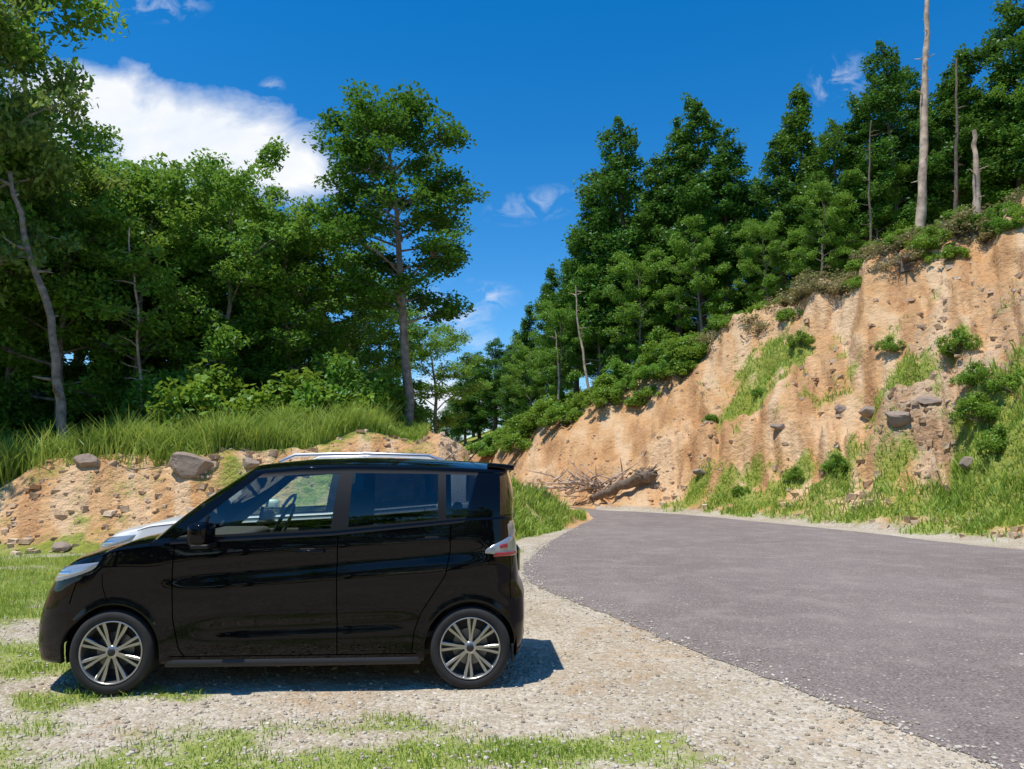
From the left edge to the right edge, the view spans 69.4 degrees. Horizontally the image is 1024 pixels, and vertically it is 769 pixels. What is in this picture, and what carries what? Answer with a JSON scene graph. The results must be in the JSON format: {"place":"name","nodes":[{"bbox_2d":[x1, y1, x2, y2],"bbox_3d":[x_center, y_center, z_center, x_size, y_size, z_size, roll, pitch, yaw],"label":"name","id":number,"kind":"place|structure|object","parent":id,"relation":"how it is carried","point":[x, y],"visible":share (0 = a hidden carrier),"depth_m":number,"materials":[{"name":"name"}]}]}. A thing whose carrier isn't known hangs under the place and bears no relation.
{"place":"outdoors","nodes":[
{"label":"outdoors","id":0,"kind":"place"},
{"bbox_2d":[0,197,1023,768],"bbox_3d":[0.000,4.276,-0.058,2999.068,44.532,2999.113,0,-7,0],"label":"ground","id":1,"kind":"structure","parent":0,"point":[622,431],"depth_m":15.26,"materials":[{"name":"soil"}]},
{"bbox_2d":[0,171,69,438],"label":"dead tree","id":2,"kind":"object","parent":1,"relation":"on","point":[60,397],"visible":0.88,"depth_m":17.66,"materials":[{"name":"wood"}]},
{"bbox_2d":[9,402,75,444],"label":"bush","id":3,"kind":"object","parent":1,"relation":"on","point":[35,414],"visible":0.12,"depth_m":21.17,"materials":[{"name":"green plant"}]},
{"bbox_2d":[0,80,88,390],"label":"broadleaf tree","id":4,"kind":"object","parent":1,"relation":"on","point":[3,370],"visible":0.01,"depth_m":24.27,"materials":[{"name":"green plant"}]},
{"bbox_2d":[0,0,99,306],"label":"broadleaf tree","id":5,"kind":"object","parent":1,"relation":"on","point":[22,102],"visible":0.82,"depth_m":18.73,"materials":[{"name":"green plant"}]},
{"bbox_2d":[23,414,82,447],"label":"bush","id":6,"kind":"object","parent":1,"relation":"on","point":[47,422],"visible":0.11,"depth_m":19.81,"materials":[{"name":"green plant"}]},
{"bbox_2d":[0,65,122,405],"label":"broadleaf tree","id":7,"kind":"object","parent":1,"relation":"on","point":[42,351],"visible":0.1,"depth_m":22.65,"materials":[{"name":"green plant"}]},
{"bbox_2d":[0,0,130,311],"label":"broadleaf tree","id":8,"kind":"object","parent":1,"relation":"on","point":[18,160],"visible":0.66,"depth_m":19.38,"materials":[{"name":"green plant"}]},
{"bbox_2d":[31,392,126,439],"bbox_3d":[-12.503,1.231,22.511,4.023,2.398,3.901,-3,-8,27],"label":"bush","id":9,"kind":"object","parent":1,"relation":"on","point":[73,419],"visible":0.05,"depth_m":21.37,"materials":[{"name":"green plant"}]},
{"bbox_2d":[0,111,169,425],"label":"broadleaf tree","id":10,"kind":"object","parent":1,"relation":"on","point":[10,353],"visible":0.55,"depth_m":21.04,"materials":[{"name":"green plant"}]},
{"bbox_2d":[0,147,172,399],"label":"broadleaf tree","id":11,"kind":"object","parent":1,"relation":"on","point":[116,164],"visible":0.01,"depth_m":28.35,"materials":[{"name":"green plant"}]},
{"bbox_2d":[73,453,100,467],"bbox_3d":[-9.092,1.667,15.892,0.614,0.387,0.412,5,-1,4],"label":"boulder","id":12,"kind":"object","parent":1,"relation":"on","point":[88,460],"visible":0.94,"depth_m":15.76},
{"bbox_2d":[0,160,227,416],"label":"broadleaf tree","id":13,"kind":"object","parent":1,"relation":"on","point":[113,183],"visible":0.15,"depth_m":22.33,"materials":[{"name":"green plant"}]},
{"bbox_2d":[88,399,147,432],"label":"bush","id":14,"kind":"object","parent":1,"relation":"on","point":[129,410],"visible":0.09,"depth_m":19.64,"materials":[{"name":"green plant"}]},
{"bbox_2d":[9,190,241,413],"bbox_3d":[-11.392,-1.993,21.788,6.324,8.953,6.184,0,-7,-2],"label":"broadleaf tree","id":15,"kind":"object","parent":1,"relation":"on","point":[74,336],"visible":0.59,"depth_m":20.82,"materials":[{"name":"green plant"}]},
{"bbox_2d":[119,227,150,419],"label":"dead tree","id":16,"kind":"object","parent":1,"relation":"on","point":[140,369],"visible":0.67,"depth_m":20.28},
{"bbox_2d":[17,157,280,381],"bbox_3d":[-14.526,-2.727,29.961,9.412,11.689,10.396,-3,-7,21],"label":"broadleaf tree","id":17,"kind":"object","parent":1,"relation":"on","point":[116,168],"depth_m":28.26,"materials":[{"name":"green plant"}]},
{"bbox_2d":[119,368,207,423],"bbox_3d":[-9.402,0.860,20.256,2.299,2.502,2.725,5,-8,-36],"label":"bush","id":18,"kind":"object","parent":1,"relation":"on","point":[146,395],"visible":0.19,"depth_m":19.74,"materials":[{"name":"green plant"}]},
{"bbox_2d":[106,355,220,421],"bbox_3d":[-10.194,0.677,22.308,3.199,3.416,3.792,0,-7,2],"label":"bush","id":19,"kind":"object","parent":1,"relation":"on","point":[181,367],"visible":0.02,"depth_m":21.88,"materials":[{"name":"green plant"}]},
{"bbox_2d":[72,151,288,377],"bbox_3d":[-11.130,-2.492,24.540,6.591,10.212,7.212,-1,-7,9],"label":"broadleaf tree","id":20,"kind":"object","parent":1,"relation":"on","point":[217,306],"visible":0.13,"depth_m":23.54,"materials":[{"name":"green plant"}]},
{"bbox_2d":[168,452,213,478],"bbox_3d":[-6.883,1.750,15.897,0.989,0.591,0.761,7,-2,-7],"label":"boulder","id":21,"kind":"object","parent":1,"relation":"on","point":[184,465],"visible":0.84,"depth_m":15.60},
{"bbox_2d":[131,358,263,432],"bbox_3d":[-7.823,0.633,19.587,4.006,2.707,3.953,-5,-9,39],"label":"bush","id":22,"kind":"object","parent":1,"relation":"on","point":[179,395],"visible":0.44,"depth_m":18.94,"materials":[{"name":"green plant"}]},
{"bbox_2d":[0,396,433,487],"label":"tall grass","id":23,"kind":"structure","parent":1,"relation":"on","point":[279,429],"depth_m":16.74,"materials":[{"name":"plant"}]},
{"bbox_2d":[130,135,310,415],"bbox_3d":[-8.604,-2.679,22.119,4.921,9.920,5.408,3,-7,-24],"label":"broadleaf tree","id":24,"kind":"object","parent":1,"relation":"on","point":[225,343],"visible":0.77,"depth_m":21.62,"materials":[{"name":"green plant"}]},
{"bbox_2d":[0,429,472,554],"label":"bank stones","id":25,"kind":"object","parent":1,"relation":"on","point":[11,542],"visible":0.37,"depth_m":15.36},
{"bbox_2d":[156,219,355,399],"bbox_3d":[-8.653,-1.784,24.450,6.445,8.295,6.302,-3,-7,25],"label":"broadleaf tree","id":26,"kind":"object","parent":1,"relation":"on","point":[236,309],"visible":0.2,"depth_m":23.16,"materials":[{"name":"green plant"}]},
{"bbox_2d":[100,450,456,548],"bbox_3d":[-2.316,1.582,8.066,4.130,1.739,2.075,0,-7,-2],"label":"white wagon car","id":27,"kind":"object","parent":1,"relation":"on","point":[130,534],"visible":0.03,"depth_m":7.43,"materials":[{"name":"white paint"}]},
{"bbox_2d":[38,444,524,694],"bbox_3d":[-1.688,1.331,5.851,3.561,1.722,1.852,0,-7,-3],"label":"black hatchback car","id":28,"kind":"object","parent":1,"relation":"on","point":[399,561],"visible":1,"depth_m":5.14,"materials":[{"name":"black paint"}]},
{"bbox_2d":[229,366,347,423],"bbox_3d":[-6.102,0.650,20.480,3.852,2.308,3.903,5,-8,-34],"label":"bush","id":29,"kind":"object","parent":1,"relation":"on","point":[286,388],"visible":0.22,"depth_m":19.82,"materials":[{"name":"green plant"}]},
{"bbox_2d":[208,194,370,383],"bbox_3d":[-6.897,-2.007,22.789,4.886,8.010,5.301,-2,-7,19],"label":"broadleaf tree","id":30,"kind":"object","parent":1,"relation":"on","point":[311,320],"visible":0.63,"depth_m":22.10,"materials":[{"name":"green plant"}]},
{"bbox_2d":[253,210,400,397],"bbox_3d":[-6.343,-1.739,24.109,4.734,7.570,5.197,-4,-8,28],"label":"broadleaf tree","id":31,"kind":"object","parent":1,"relation":"on","point":[281,364],"visible":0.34,"depth_m":23.48,"materials":[{"name":"green plant"}]},
{"bbox_2d":[277,348,394,418],"bbox_3d":[-4.845,0.358,20.665,3.377,3.003,2.848,2,-7,-18],"label":"bush","id":32,"kind":"object","parent":1,"relation":"on","point":[340,373],"visible":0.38,"depth_m":20.60,"materials":[{"name":"green plant"}]},
{"bbox_2d":[280,273,418,394],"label":"broadleaf tree","id":33,"kind":"object","parent":1,"relation":"on","point":[365,345],"visible":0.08,"depth_m":27.57,"materials":[{"name":"green plant"}]},
{"bbox_2d":[0,547,737,768],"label":"short grass","id":34,"kind":"structure","parent":1,"relation":"on","point":[523,752],"depth_m":4.13,"materials":[{"name":"plant"}]},
{"bbox_2d":[326,381,421,425],"bbox_3d":[-4.176,0.867,21.149,3.555,1.933,3.447,-4,-8,34],"label":"bush","id":35,"kind":"object","parent":1,"relation":"on","point":[383,399],"visible":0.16,"depth_m":19.98,"materials":[{"name":"green plant"}]},
{"bbox_2d":[342,364,434,426],"bbox_3d":[-3.792,0.621,21.462,3.140,2.271,2.648,0,-7,-2],"label":"bush","id":36,"kind":"object","parent":1,"relation":"on","point":[394,394],"visible":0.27,"depth_m":20.89,"materials":[{"name":"green plant"}]},
{"bbox_2d":[341,295,443,395],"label":"broadleaf tree","id":37,"kind":"object","parent":1,"relation":"on","point":[395,341],"visible":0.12,"depth_m":29.95,"materials":[{"name":"green plant"}]},
{"bbox_2d":[302,78,490,425],"bbox_3d":[-3.270,-3.406,21.298,5.504,10.560,5.618,-2,-9,0],"label":"broadleaf tree","id":38,"kind":"object","parent":1,"relation":"on","point":[391,127],"visible":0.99,"depth_m":20.98,"materials":[{"name":"green plant"}]},
{"bbox_2d":[381,311,492,433],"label":"broadleaf tree","id":39,"kind":"object","parent":1,"relation":"on","point":[447,418],"visible":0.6,"depth_m":32.73,"materials":[{"name":"green plant"}]},
{"bbox_2d":[432,329,528,445],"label":"distant trees","id":40,"kind":"object","parent":1,"relation":"on","point":[477,407],"visible":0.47,"depth_m":69.20,"materials":[{"name":"green plant"}]},
{"bbox_2d":[492,347,527,427],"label":"conifer tree","id":41,"kind":"object","parent":1,"relation":"on","point":[504,392],"visible":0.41,"depth_m":57.88,"materials":[{"name":"green plant"}]},
{"bbox_2d":[498,429,532,453],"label":"bush","id":42,"kind":"object","parent":1,"relation":"on","point":[522,443],"visible":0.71,"depth_m":47.37,"materials":[{"name":"green plant"}]},
{"bbox_2d":[500,335,557,415],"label":"broadleaf tree","id":43,"kind":"object","parent":1,"relation":"on","point":[524,363],"visible":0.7,"depth_m":51.94,"materials":[{"name":"green plant"}]},
{"bbox_2d":[513,301,549,405],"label":"conifer tree","id":44,"kind":"object","parent":1,"relation":"on","point":[526,327],"visible":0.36,"depth_m":56.64,"materials":[{"name":"green plant"}]},
{"bbox_2d":[522,393,573,421],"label":"bush","id":45,"kind":"object","parent":1,"relation":"on","point":[546,403],"visible":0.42,"depth_m":46.69,"materials":[{"name":"green plant"}]},
{"bbox_2d":[531,263,572,385],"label":"conifer tree","id":46,"kind":"object","parent":1,"relation":"on","point":[546,288],"visible":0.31,"depth_m":54.87,"materials":[{"name":"green plant"}]},
{"bbox_2d":[535,401,578,426],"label":"bush","id":47,"kind":"object","parent":1,"relation":"on","point":[551,415],"visible":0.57,"depth_m":44.70,"materials":[{"name":"green plant"}]},
{"bbox_2d":[526,297,601,396],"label":"broadleaf tree","id":48,"kind":"object","parent":1,"relation":"on","point":[546,342],"visible":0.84,"depth_m":48.67,"materials":[{"name":"green plant"}]},
{"bbox_2d":[542,242,610,394],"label":"conifer tree","id":49,"kind":"object","parent":1,"relation":"on","point":[593,352],"visible":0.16,"depth_m":52.42,"materials":[{"name":"green plant"}]},
{"bbox_2d":[519,457,637,496],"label":"dead branches","id":50,"kind":"object","parent":1,"relation":"on","point":[594,485],"visible":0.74,"depth_m":32.38,"materials":[{"name":"wood"}]},
{"bbox_2d":[552,263,632,379],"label":"broadleaf tree","id":51,"kind":"object","parent":1,"relation":"on","point":[602,341],"visible":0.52,"depth_m":48.25,"materials":[{"name":"green plant"}]},
{"bbox_2d":[542,167,646,374],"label":"conifer tree","id":52,"kind":"object","parent":1,"relation":"on","point":[577,234],"visible":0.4,"depth_m":50.49,"materials":[{"name":"green plant"}]},
{"bbox_2d":[581,384,623,408],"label":"bush","id":53,"kind":"object","parent":1,"relation":"on","point":[598,400],"visible":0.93,"depth_m":41.38,"materials":[{"name":"green plant"}]},
{"bbox_2d":[599,358,640,386],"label":"bush","id":54,"kind":"object","parent":1,"relation":"on","point":[616,365],"visible":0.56,"depth_m":43.50,"materials":[{"name":"green plant"}]},
{"bbox_2d":[591,463,660,500],"bbox_3d":[4.711,4.076,30.836,2.964,1.584,1.395,-1,-7,12],"label":"fallen log","id":55,"kind":"object","parent":1,"relation":"on","point":[642,476],"visible":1,"depth_m":30.83,"materials":[{"name":"wood"}]},
{"bbox_2d":[573,115,684,364],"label":"conifer tree","id":56,"kind":"object","parent":1,"relation":"on","point":[617,175],"visible":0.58,"depth_m":49.16,"materials":[{"name":"green plant"}]},
{"bbox_2d":[602,247,686,362],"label":"broadleaf tree","id":57,"kind":"object","parent":1,"relation":"on","point":[658,331],"visible":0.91,"depth_m":45.05,"materials":[{"name":"green plant"}]},
{"bbox_2d":[619,152,687,343],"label":"conifer tree","id":58,"kind":"object","parent":1,"relation":"on","point":[641,220],"visible":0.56,"depth_m":47.98,"materials":[{"name":"green plant"}]},
{"bbox_2d":[638,352,680,381],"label":"bush","id":59,"kind":"object","parent":1,"relation":"on","point":[652,374],"visible":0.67,"depth_m":39.33,"materials":[{"name":"green plant"}]},
{"bbox_2d":[645,114,701,336],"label":"conifer tree","id":60,"kind":"object","parent":1,"relation":"on","point":[666,174],"visible":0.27,"depth_m":47.59,"materials":[{"name":"green plant"}]},
{"bbox_2d":[656,356,699,378],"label":"bush","id":61,"kind":"object","parent":1,"relation":"on","point":[681,368],"visible":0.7,"depth_m":37.67,"materials":[{"name":"green plant"}]},
{"bbox_2d":[665,331,708,357],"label":"bush","id":62,"kind":"object","parent":1,"relation":"on","point":[684,340],"visible":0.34,"depth_m":38.66,"materials":[{"name":"green plant"}]},
{"bbox_2d":[666,335,709,360],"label":"bush","id":63,"kind":"object","parent":1,"relation":"on","point":[688,349],"visible":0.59,"depth_m":37.96,"materials":[{"name":"green plant"}]},
{"bbox_2d":[649,92,745,333],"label":"conifer tree","id":64,"kind":"object","parent":1,"relation":"on","point":[697,158],"visible":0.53,"depth_m":46.24,"materials":[{"name":"green plant"}]},
{"bbox_2d":[657,214,741,333],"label":"broadleaf tree","id":65,"kind":"object","parent":1,"relation":"on","point":[695,278],"visible":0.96,"depth_m":43.16,"materials":[{"name":"green plant"}]},
{"bbox_2d":[676,229,744,337],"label":"conifer tree","id":66,"kind":"object","parent":1,"relation":"on","point":[693,303],"visible":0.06,"depth_m":53.45,"materials":[{"name":"green plant"}]},
{"bbox_2d":[682,126,781,316],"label":"conifer tree","id":67,"kind":"object","parent":1,"relation":"on","point":[727,207],"visible":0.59,"depth_m":44.45,"materials":[{"name":"green plant"}]},
{"bbox_2d":[464,230,1023,541],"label":"slope grass","id":68,"kind":"structure","parent":1,"relation":"on","point":[526,525],"depth_m":20.43,"materials":[{"name":"plant"}]},
{"bbox_2d":[711,176,789,312],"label":"conifer tree","id":69,"kind":"object","parent":1,"relation":"on","point":[744,300],"visible":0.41,"depth_m":43.65,"materials":[{"name":"green plant"}]},
{"bbox_2d":[731,210,794,302],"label":"broadleaf tree","id":70,"kind":"object","parent":1,"relation":"on","point":[768,280],"visible":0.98,"depth_m":40.66,"materials":[{"name":"green plant"}]},
{"bbox_2d":[511,208,1023,538],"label":"scree stones","id":71,"kind":"object","parent":1,"relation":"on","point":[902,406],"visible":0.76,"depth_m":24.86,"materials":[{"name":"stone"}]},
{"bbox_2d":[744,133,805,294],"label":"conifer tree","id":72,"kind":"object","parent":1,"relation":"on","point":[764,191],"visible":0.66,"depth_m":42.81,"materials":[{"name":"green plant"}]},
{"bbox_2d":[785,329,814,347],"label":"bush","id":73,"kind":"object","parent":1,"relation":"on","point":[799,338],"visible":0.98,"depth_m":31.29,"materials":[{"name":"green plant"}]},
{"bbox_2d":[770,83,837,285],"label":"conifer tree","id":74,"kind":"object","parent":1,"relation":"on","point":[794,139],"visible":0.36,"depth_m":42.82,"materials":[{"name":"green plant"}]},
{"bbox_2d":[789,265,839,285],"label":"bush","id":75,"kind":"object","parent":1,"relation":"on","point":[814,278],"visible":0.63,"depth_m":34.51,"materials":[{"name":"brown plant"}]},
{"bbox_2d":[783,178,865,284],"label":"broadleaf tree","id":76,"kind":"object","parent":1,"relation":"on","point":[835,226],"visible":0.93,"depth_m":38.28,"materials":[{"name":"green plant"}]},
{"bbox_2d":[819,452,848,471],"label":"bush","id":77,"kind":"object","parent":1,"relation":"on","point":[841,462],"visible":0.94,"depth_m":23.54,"materials":[{"name":"green plant"}]},
{"bbox_2d":[797,117,873,282],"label":"conifer tree","id":78,"kind":"object","parent":1,"relation":"on","point":[833,135],"visible":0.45,"depth_m":39.83,"materials":[{"name":"green plant"}]},
{"bbox_2d":[823,92,906,249],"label":"conifer tree","id":79,"kind":"object","parent":1,"relation":"on","point":[853,126],"visible":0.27,"depth_m":39.57,"materials":[{"name":"green plant"}]},
{"bbox_2d":[861,120,879,241],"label":"dead tree","id":80,"kind":"object","parent":1,"relation":"on","point":[870,213],"visible":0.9,"depth_m":35.93,"materials":[{"name":"wood"}]},
{"bbox_2d":[835,150,915,258],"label":"broadleaf tree","id":81,"kind":"object","parent":1,"relation":"on","point":[861,229],"visible":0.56,"depth_m":37.71,"materials":[{"name":"green plant"}]},
{"bbox_2d":[857,234,905,259],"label":"bush","id":82,"kind":"object","parent":1,"relation":"on","point":[883,250],"visible":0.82,"depth_m":31.69,"materials":[{"name":"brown plant"}]},
{"bbox_2d":[873,335,906,352],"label":"bush","id":83,"kind":"object","parent":1,"relation":"on","point":[889,343],"visible":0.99,"depth_m":26.40,"materials":[{"name":"green plant"}]},
{"bbox_2d":[841,39,950,241],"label":"conifer tree","id":84,"kind":"object","parent":1,"relation":"on","point":[879,95],"visible":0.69,"depth_m":38.31,"materials":[{"name":"green plant"}]},
{"bbox_2d":[885,411,910,427],"bbox_3d":[11.753,1.104,22.513,0.698,0.598,0.779,-5,-8,36],"label":"boulder","id":85,"kind":"object","parent":1,"relation":"on","point":[897,419],"visible":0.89,"depth_m":22.25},
{"bbox_2d":[867,64,972,240],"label":"conifer tree","id":86,"kind":"object","parent":1,"relation":"on","point":[913,97],"visible":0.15,"depth_m":40.68,"materials":[{"name":"green plant"}]},
{"bbox_2d":[911,0,933,232],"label":"dead tree","id":87,"kind":"object","parent":1,"relation":"on","point":[921,213],"visible":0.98,"depth_m":33.00,"materials":[{"name":"wood"}]},
{"bbox_2d":[904,225,955,251],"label":"bush","id":88,"kind":"object","parent":1,"relation":"on","point":[931,241],"visible":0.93,"depth_m":30.11,"materials":[{"name":"green plant"}]},
{"bbox_2d":[924,244,969,263],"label":"bush","id":89,"kind":"object","parent":1,"relation":"on","point":[948,252],"visible":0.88,"depth_m":29.02,"materials":[{"name":"green plant"}]},
{"bbox_2d":[908,62,987,208],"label":"conifer tree","id":90,"kind":"object","parent":1,"relation":"on","point":[942,157],"visible":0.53,"depth_m":37.25,"materials":[{"name":"green plant"}]},
{"bbox_2d":[951,58,964,216],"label":"dead tree","id":91,"kind":"object","parent":1,"relation":"on","point":[955,171],"visible":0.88,"depth_m":33.36,"materials":[{"name":"wood"}]},
{"bbox_2d":[933,327,982,354],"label":"bush","id":92,"kind":"object","parent":1,"relation":"on","point":[952,345],"visible":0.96,"depth_m":24.54,"materials":[{"name":"green plant"}]},
{"bbox_2d":[943,216,994,237],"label":"bush","id":93,"kind":"object","parent":1,"relation":"on","point":[969,226],"visible":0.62,"depth_m":29.64,"materials":[{"name":"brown plant"}]},
{"bbox_2d":[947,360,992,386],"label":"bush","id":94,"kind":"object","parent":1,"relation":"on","point":[969,377],"visible":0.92,"depth_m":21.31,"materials":[{"name":"green plant"}]},
{"bbox_2d":[946,390,1001,421],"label":"bush","id":95,"kind":"object","parent":1,"relation":"on","point":[975,401],"visible":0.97,"depth_m":20.36,"materials":[{"name":"green plant"}]},
{"bbox_2d":[938,43,1015,218],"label":"conifer tree","id":96,"kind":"object","parent":1,"relation":"on","point":[964,81],"visible":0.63,"depth_m":36.27,"materials":[{"name":"green plant"}]},
{"bbox_2d":[969,129,987,214],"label":"dead tree","id":97,"kind":"object","parent":1,"relation":"on","point":[977,196],"visible":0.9,"depth_m":32.06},
{"bbox_2d":[942,0,1023,206],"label":"conifer tree","id":98,"kind":"object","parent":1,"relation":"on","point":[994,46],"visible":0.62,"depth_m":35.50,"materials":[{"name":"green plant"}]},
{"bbox_2d":[973,423,1017,452],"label":"bush","id":99,"kind":"object","parent":1,"relation":"on","point":[1000,433],"visible":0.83,"depth_m":18.90,"materials":[{"name":"green plant"}]},
{"bbox_2d":[978,73,1023,206],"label":"broadleaf tree","id":100,"kind":"object","parent":1,"relation":"on","point":[1020,147],"visible":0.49,"depth_m":34.77,"materials":[{"name":"green plant"}]},
{"bbox_2d":[983,369,1023,393],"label":"bush","id":101,"kind":"object","parent":1,"relation":"on","point":[994,384],"visible":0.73,"depth_m":20.25,"materials":[{"name":"green plant"}]},
{"bbox_2d":[997,3,1023,186],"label":"conifer tree","id":102,"kind":"object","parent":1,"relation":"on","point":[1019,159],"visible":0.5,"depth_m":34.59,"materials":[{"name":"green plant"}]},
{"bbox_2d":[0,518,1023,768],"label":"gravel","id":103,"kind":"structure","parent":0,"point":[740,734],"depth_m":4.56,"materials":[{"name":"gravel"}]},
{"bbox_2d":[0,0,1023,439],"label":"sky","id":104,"kind":"structure","parent":0,"point":[534,83],"materials":[{"name":"blue"}]},
{"bbox_2d":[522,506,1023,768],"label":"road","id":105,"kind":"structure","parent":0,"point":[972,596],"depth_m":8.37,"materials":[{"name":"asphalt"}]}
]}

